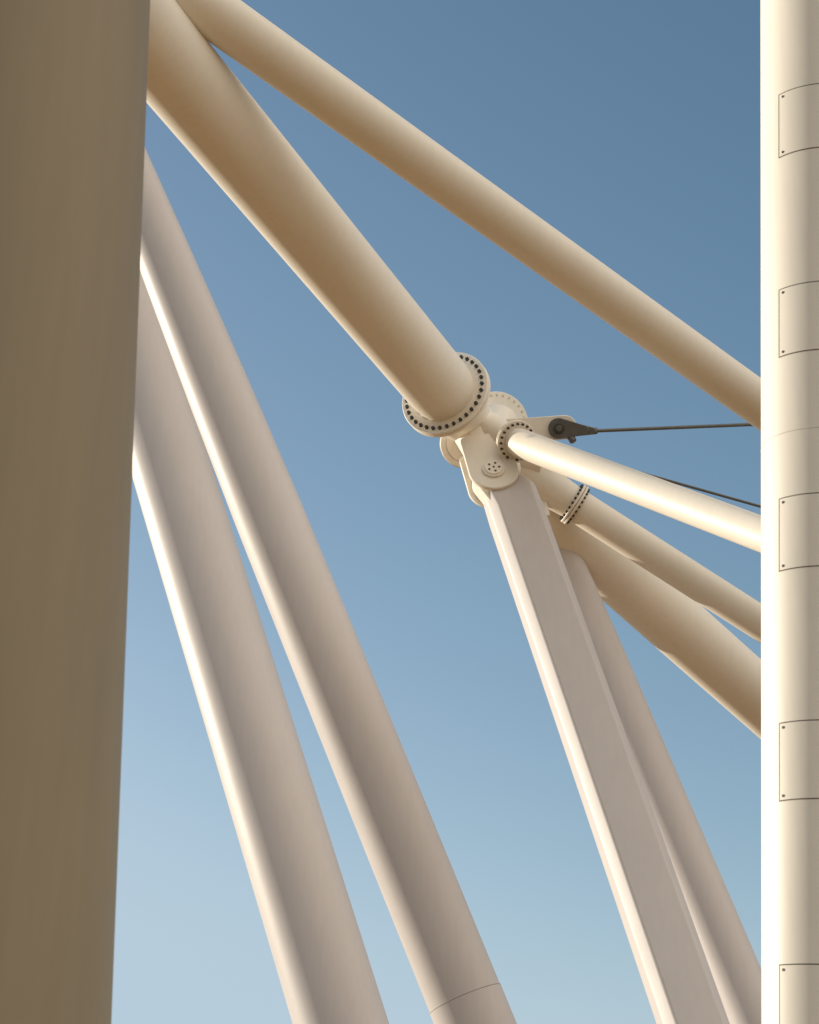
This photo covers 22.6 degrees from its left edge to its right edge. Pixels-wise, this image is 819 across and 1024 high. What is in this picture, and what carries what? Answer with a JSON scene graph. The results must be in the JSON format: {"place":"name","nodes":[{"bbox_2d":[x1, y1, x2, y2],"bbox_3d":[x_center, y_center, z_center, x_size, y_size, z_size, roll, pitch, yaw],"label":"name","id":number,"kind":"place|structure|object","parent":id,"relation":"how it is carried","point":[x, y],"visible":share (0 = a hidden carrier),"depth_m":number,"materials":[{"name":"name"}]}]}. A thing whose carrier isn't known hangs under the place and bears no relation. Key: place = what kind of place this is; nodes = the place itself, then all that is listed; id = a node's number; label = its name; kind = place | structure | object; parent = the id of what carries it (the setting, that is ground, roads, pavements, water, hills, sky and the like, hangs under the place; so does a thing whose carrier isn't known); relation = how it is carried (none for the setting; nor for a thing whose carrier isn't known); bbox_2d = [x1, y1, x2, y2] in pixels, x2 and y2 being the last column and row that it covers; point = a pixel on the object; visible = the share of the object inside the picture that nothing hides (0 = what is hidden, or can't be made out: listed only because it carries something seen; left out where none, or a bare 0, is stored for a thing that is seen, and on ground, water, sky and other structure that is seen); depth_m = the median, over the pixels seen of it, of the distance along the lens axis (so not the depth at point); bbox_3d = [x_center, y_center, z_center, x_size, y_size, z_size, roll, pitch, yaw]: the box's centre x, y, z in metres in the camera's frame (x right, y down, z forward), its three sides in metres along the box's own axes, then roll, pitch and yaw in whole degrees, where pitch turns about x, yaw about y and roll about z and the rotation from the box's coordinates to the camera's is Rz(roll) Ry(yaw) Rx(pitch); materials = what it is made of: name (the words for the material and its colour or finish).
{"place":"outdoors","nodes":[
{"label":"outdoors","id":0,"kind":"place"},
{"bbox_2d":[111,0,760,1023],"label":"sky","id":1,"kind":"structure","parent":0,"point":[630,128],"materials":[{"name":"blue"}]},
{"bbox_2d":[175,0,760,430],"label":"tubular brace","id":2,"kind":"object","parent":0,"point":[249,38],"visible":0.81,"depth_m":42.71,"materials":[{"name":"beige metal"}]},
{"label":"ground","id":3,"kind":"structure","parent":0,"visible":0},
{"bbox_2d":[0,0,149,1023],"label":"tapered support column","id":4,"kind":"structure","parent":3,"relation":"on","point":[73,86],"depth_m":14.65,"materials":[{"name":"beige metal"}]},
{"bbox_2d":[132,272,388,1023],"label":"inclined steel leg","id":5,"kind":"object","parent":3,"relation":"on","point":[320,955],"visible":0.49,"depth_m":67.55,"materials":[{"name":"white paint"}]},
{"bbox_2d":[140,149,516,1023],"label":"inclined steel leg","id":6,"kind":"object","parent":3,"relation":"on","point":[432,917],"visible":0.85,"depth_m":58.09,"materials":[{"name":"white paint"}]},
{"bbox_2d":[484,474,729,1023],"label":"inclined steel leg","id":7,"kind":"object","parent":3,"relation":"on","point":[678,981],"visible":0.96,"depth_m":43.89,"materials":[{"name":"white paint"}]},
{"bbox_2d":[440,391,575,520],"bbox_3d":[2.358,-1.378,51.194,3.060,4.500,3.308,9,-27,-18],"label":"steel joint hub","id":8,"kind":"object","parent":7,"relation":"attached to","point":[479,461],"visible":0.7,"depth_m":49.85,"materials":[{"name":"beige paint"}]},
{"bbox_2d":[146,0,490,440],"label":"tubular brace","id":9,"kind":"object","parent":8,"relation":"attached to","point":[201,102],"visible":0.98,"depth_m":43.25,"materials":[{"name":"beige metal"}]},
{"bbox_2d":[481,411,760,552],"bbox_3d":[5.078,-0.494,44.192,1.040,9.817,13.547,15,-30,-27],"label":"tubular brace","id":10,"kind":"object","parent":8,"relation":"attached to","point":[519,440],"visible":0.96,"depth_m":44.35,"materials":[{"name":"beige metal"}]},
{"bbox_2d":[520,467,760,642],"bbox_3d":[8.050,2.168,51.944,12.080,7.328,1.240,7,-27,-13],"label":"tubular brace","id":11,"kind":"object","parent":8,"relation":"attached to","point":[569,500],"visible":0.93,"depth_m":51.62,"materials":[{"name":"beige metal"}]},
{"bbox_2d":[548,418,751,438],"bbox_3d":[7.906,-2.183,51.777,9.069,1.463,0.537,4,-26,-8],"label":"tension cable","id":12,"kind":"object","parent":8,"relation":"attached to","point":[559,428],"visible":0.99,"depth_m":50.88,"materials":[{"name":"metal"}]},
{"bbox_2d":[567,436,760,507],"bbox_3d":[7.911,-0.423,51.969,9.111,2.355,1.232,7,-27,-13],"label":"tension cable","id":13,"kind":"object","parent":8,"relation":"attached to","point":[571,439],"visible":0.5,"depth_m":51.97,"materials":[{"name":"metal"}]},
{"bbox_2d":[559,548,761,1023],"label":"inclined steel leg","id":14,"kind":"object","parent":3,"relation":"on","point":[733,962],"visible":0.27,"depth_m":48.93,"materials":[{"name":"white paint"}]},
{"bbox_2d":[549,510,760,738],"bbox_3d":[8.561,4.277,56.217,16.287,7.088,1.660,22,-34,-38],"label":"tubular brace","id":15,"kind":"object","parent":14,"relation":"attached to","point":[708,652],"visible":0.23,"depth_m":54.66,"materials":[{"name":"beige metal"}]},
{"bbox_2d":[760,0,818,1023],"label":"panelled column","id":16,"kind":"structure","parent":3,"relation":"on","point":[789,511],"depth_m":26.23,"materials":[{"name":"beige metal"}]}
]}

